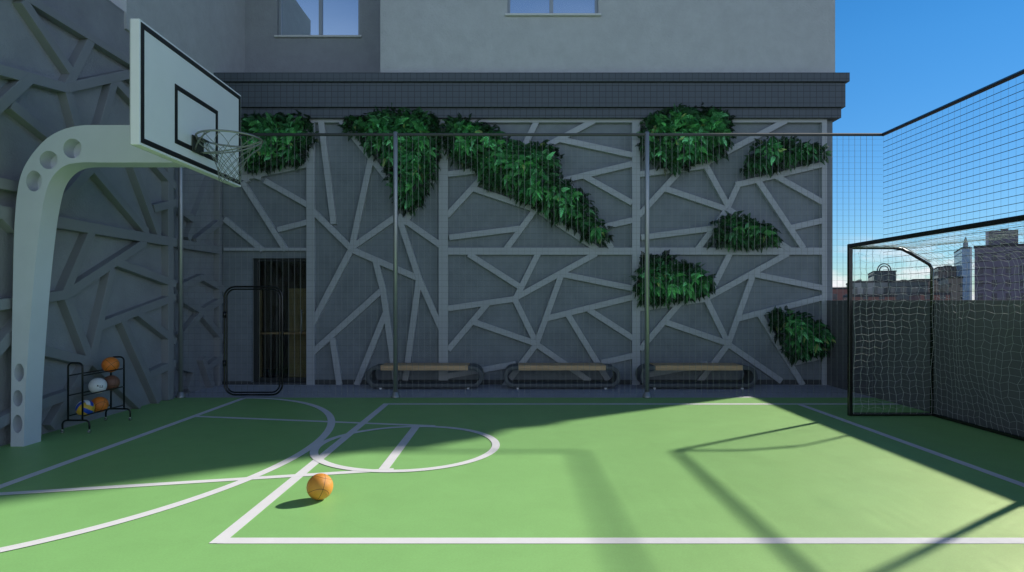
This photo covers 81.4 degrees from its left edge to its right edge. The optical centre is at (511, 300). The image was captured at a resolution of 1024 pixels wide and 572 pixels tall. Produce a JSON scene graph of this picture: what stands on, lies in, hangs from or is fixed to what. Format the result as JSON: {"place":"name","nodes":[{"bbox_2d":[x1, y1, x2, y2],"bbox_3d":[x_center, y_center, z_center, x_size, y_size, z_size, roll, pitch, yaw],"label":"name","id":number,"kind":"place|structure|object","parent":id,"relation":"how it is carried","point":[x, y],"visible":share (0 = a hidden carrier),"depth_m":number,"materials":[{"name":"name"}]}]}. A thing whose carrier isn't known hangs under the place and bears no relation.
{"place":"outdoors","nodes":[
{"label":"outdoors","id":0,"kind":"place"},
{"bbox_2d":[0,397,1023,571],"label":"court floor","id":1,"kind":"structure","parent":0,"point":[580,485],"depth_m":4.41,"materials":[{"name":"green rubber"}]},
{"bbox_2d":[60,356,131,433],"bbox_3d":[-4.593,1.023,6.605,0.309,0.754,0.706,0,0,0],"label":"ball rack","id":2,"kind":"object","parent":1,"relation":"on","point":[82,392],"visible":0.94,"depth_m":6.34,"materials":[{"name":"black metal"}]},
{"bbox_2d":[75,400,94,415],"bbox_3d":[-4.600,1.158,6.415,0.175,0.175,0.175,25,-19,31],"label":"volleyball","id":3,"kind":"object","parent":2,"relation":"on","point":[89,406],"visible":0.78,"depth_m":6.36,"materials":[{"name":"multicoloured leather"}]},
{"bbox_2d":[88,378,106,393],"bbox_3d":[-4.600,0.943,6.610,0.175,0.175,0.175,-13,-15,40],"label":"white ball","id":4,"kind":"object","parent":2,"relation":"on","point":[96,384],"visible":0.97,"depth_m":6.55,"materials":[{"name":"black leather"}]},
{"bbox_2d":[92,397,108,412],"bbox_3d":[-4.600,1.158,6.635,0.175,0.175,0.175,48,7,35],"label":"basketball","id":5,"kind":"object","parent":2,"relation":"on","point":[101,403],"visible":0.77,"depth_m":6.58,"materials":[{"name":"orange rubber"}]},
{"bbox_2d":[101,357,119,371],"bbox_3d":[-4.600,0.733,6.820,0.175,0.175,0.175,33,-34,13],"label":"basketball","id":6,"kind":"object","parent":2,"relation":"on","point":[110,363],"visible":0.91,"depth_m":6.76,"materials":[{"name":"orange rubber"}]},
{"bbox_2d":[104,375,119,390],"bbox_3d":[-4.600,0.943,6.830,0.175,0.175,0.175,-11,-15,28],"label":"basketball","id":7,"kind":"object","parent":2,"relation":"on","point":[112,381],"visible":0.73,"depth_m":6.78,"materials":[{"name":"brown rubber"}]},
{"bbox_2d":[0,0,223,445],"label":"boundary wall","id":8,"kind":"structure","parent":1,"relation":"on","point":[64,64],"depth_m":7.05,"materials":[{"name":"paint"}]},
{"bbox_2d":[11,19,263,446],"bbox_3d":[-3.510,-0.439,5.945,2.278,3.676,1.627,0,0,28],"label":"basketball hoop","id":9,"kind":"object","parent":1,"relation":"on","point":[185,109],"visible":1,"depth_m":5.71,"materials":[{"name":"grey paint"}]},
{"bbox_2d":[306,473,332,499],"bbox_3d":[-1.352,1.308,4.190,0.180,0.180,0.180,23,-39,-28],"label":"basketball","id":10,"kind":"object","parent":1,"relation":"on","point":[319,486],"visible":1,"depth_m":4.13,"materials":[{"name":"orange rubber"}]},
{"bbox_2d":[827,300,1023,436],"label":"parapet wall","id":11,"kind":"structure","parent":1,"relation":"on","point":[837,356],"depth_m":7.26,"materials":[{"name":"grey concrete"}]},
{"bbox_2d":[882,69,1023,299],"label":"wire fence","id":12,"kind":"object","parent":11,"relation":"on","point":[977,92],"visible":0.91,"depth_m":7.18,"materials":[{"name":"black metal"}]},
{"bbox_2d":[847,215,1023,440],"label":"football goal","id":13,"kind":"object","parent":1,"relation":"on","point":[869,245],"visible":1,"depth_m":7.06,"materials":[{"name":"black"}]},
{"bbox_2d":[174,385,873,397],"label":"concrete path","id":14,"kind":"structure","parent":0,"point":[507,391],"depth_m":9.09,"materials":[{"name":"grey concrete"}]},
{"bbox_2d":[366,363,483,388],"bbox_3d":[-1.385,1.212,9.600,1.850,0.380,0.412,0,0,0],"label":"bench","id":15,"kind":"object","parent":14,"relation":"on","point":[372,380],"visible":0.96,"depth_m":9.40,"materials":[{"name":"brown wood"}]},
{"bbox_2d":[176,131,882,397],"bbox_3d":[0.255,-0.520,8.600,10.211,3.839,0.132,0,0,0],"label":"wire fence","id":16,"kind":"object","parent":14,"relation":"on","point":[395,286],"visible":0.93,"depth_m":8.60,"materials":[{"name":"metal"}]},
{"bbox_2d":[223,286,282,395],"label":"fence gate","id":17,"kind":"structure","parent":16,"relation":"attached to","point":[225,315],"depth_m":8.56,"materials":[{"name":"black metal"}]},
{"bbox_2d":[504,363,620,388],"bbox_3d":[0.792,1.212,9.600,1.850,0.380,0.412,0,0,0],"label":"bench","id":18,"kind":"object","parent":14,"relation":"on","point":[614,381],"visible":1,"depth_m":9.40,"materials":[{"name":"brown wood"}]},
{"bbox_2d":[635,363,757,388],"bbox_3d":[2.957,1.212,9.600,1.850,0.380,0.412,0,0,0],"label":"bench","id":19,"kind":"object","parent":14,"relation":"on","point":[742,383],"visible":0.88,"depth_m":9.40,"materials":[{"name":"brown"}]},
{"bbox_2d":[833,287,846,299],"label":"brick building","id":20,"kind":"structure","parent":0,"point":[839,293],"depth_m":150.13,"materials":[{"name":"red brick"}]},
{"bbox_2d":[843,294,896,299],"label":"brick building","id":21,"kind":"structure","parent":0,"point":[877,297],"depth_m":109.94,"materials":[{"name":"red brick"}]},
{"bbox_2d":[868,263,896,280],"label":"office building","id":22,"kind":"structure","parent":0,"point":[878,276],"depth_m":230.65,"materials":[{"name":"grey concrete"}]},
{"bbox_2d":[911,279,938,292],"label":"apartment block","id":23,"kind":"structure","parent":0,"point":[935,288],"depth_m":203.78,"materials":[{"name":"grey concrete"}]},
{"bbox_2d":[833,0,1023,299],"label":"sky","id":24,"kind":"structure","parent":0,"point":[905,60],"materials":[{"name":"blue"}]},
{"bbox_2d":[908,292,950,299],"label":"brick building","id":25,"kind":"structure","parent":0,"point":[939,295],"depth_m":120.46,"materials":[{"name":"brown"}]},
{"bbox_2d":[934,265,955,278],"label":"apartment building","id":26,"kind":"structure","parent":0,"point":[944,274],"depth_m":260.85,"materials":[{"name":"grey concrete"}]},
{"bbox_2d":[974,229,1023,299],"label":"apartment tower","id":27,"kind":"structure","parent":0,"point":[999,295],"depth_m":143.78,"materials":[{"name":"concrete"}]},
{"label":"city ground","id":28,"kind":"structure","parent":0,"visible":0},
{"bbox_2d":[110,0,849,384],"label":"apartment building","id":29,"kind":"structure","parent":28,"relation":"on","point":[592,66],"depth_m":9.92,"materials":[{"name":"paint"}]},
{"bbox_2d":[249,258,305,384],"bbox_3d":[-3.884,0.344,10.105,1.010,2.116,0.350,0,0,0],"label":"door frame","id":30,"kind":"structure","parent":29,"relation":"in","point":[257,380],"depth_m":10.04,"materials":[{"name":"grey metal"}]},
{"bbox_2d":[241,110,319,175],"bbox_3d":[-3.890,-2.602,9.636,1.471,1.076,0.501,0,0,0],"label":"hanging fern","id":31,"kind":"object","parent":29,"relation":"attached to","point":[269,123],"visible":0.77,"depth_m":9.72,"materials":[{"name":"green plant"}]},
{"bbox_2d":[274,0,361,37],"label":"window","id":32,"kind":"structure","parent":29,"relation":"in","point":[297,18],"depth_m":11.00,"materials":[{"name":"blue glass"}]},
{"bbox_2d":[338,102,444,216],"bbox_3d":[-1.986,-2.311,9.665,1.798,1.892,0.459,0,0,0],"label":"hanging fern","id":33,"kind":"object","parent":29,"relation":"attached to","point":[387,121],"visible":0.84,"depth_m":9.70,"materials":[{"name":"green plant"}]},
{"bbox_2d":[439,112,614,247],"bbox_3d":[0.234,-1.974,9.648,2.915,2.247,0.484,0,0,0],"label":"hanging fern","id":34,"kind":"object","parent":29,"relation":"attached to","point":[504,158],"visible":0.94,"depth_m":9.71,"materials":[{"name":"green plant"}]},
{"bbox_2d":[505,0,600,15],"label":"window","id":35,"kind":"structure","parent":29,"relation":"in","point":[515,7],"depth_m":10.00,"materials":[{"name":"blue glass"}]},
{"bbox_2d":[629,249,716,309],"bbox_3d":[2.651,-0.340,9.670,1.461,1.009,0.435,0,0,0],"label":"hanging fern","id":36,"kind":"object","parent":29,"relation":"attached to","point":[657,268],"visible":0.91,"depth_m":9.72,"materials":[{"name":"green plant"}]},
{"bbox_2d":[636,103,736,176],"bbox_3d":[2.863,-2.641,9.658,1.699,1.227,0.463,0,0,0],"label":"hanging fern","id":37,"kind":"object","parent":29,"relation":"attached to","point":[691,118],"visible":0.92,"depth_m":9.70,"materials":[{"name":"green plant"}]},
{"bbox_2d":[708,211,783,252],"bbox_3d":[3.846,-1.131,9.717,1.271,0.710,0.322,0,0,0],"label":"hanging fern","id":38,"kind":"object","parent":29,"relation":"attached to","point":[738,223],"visible":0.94,"depth_m":9.76,"materials":[{"name":"green plant"}]},
{"bbox_2d":[739,136,832,178],"bbox_3d":[4.507,-2.368,9.684,1.511,0.758,0.413,0,0,0],"label":"hanging fern","id":39,"kind":"object","parent":29,"relation":"attached to","point":[796,153],"visible":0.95,"depth_m":9.75,"materials":[{"name":"green plant"}]},
{"bbox_2d":[766,305,835,366],"bbox_3d":[4.785,0.590,9.658,1.224,1.031,0.460,0,0,0],"label":"hanging fern","id":40,"kind":"object","parent":29,"relation":"attached to","point":[793,320],"visible":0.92,"depth_m":9.73,"materials":[{"name":"green plant"}]},
{"bbox_2d":[846,279,888,293],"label":"office building","id":41,"kind":"structure","parent":28,"relation":"on","point":[861,290],"depth_m":180.06,"materials":[{"name":"grey concrete"}]},
{"bbox_2d":[888,280,928,299],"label":"apartment block","id":42,"kind":"structure","parent":28,"relation":"on","point":[913,285],"depth_m":170.19,"materials":[{"name":"grey concrete"}]},
{"bbox_2d":[937,276,962,299],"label":"apartment block","id":43,"kind":"structure","parent":28,"relation":"on","point":[943,287],"depth_m":160.45,"materials":[{"name":"grey concrete"}]},
{"bbox_2d":[955,247,971,299],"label":"glass tower","id":44,"kind":"structure","parent":28,"relation":"on","point":[966,273],"depth_m":240.07,"materials":[{"name":"blue glass"}]}
]}

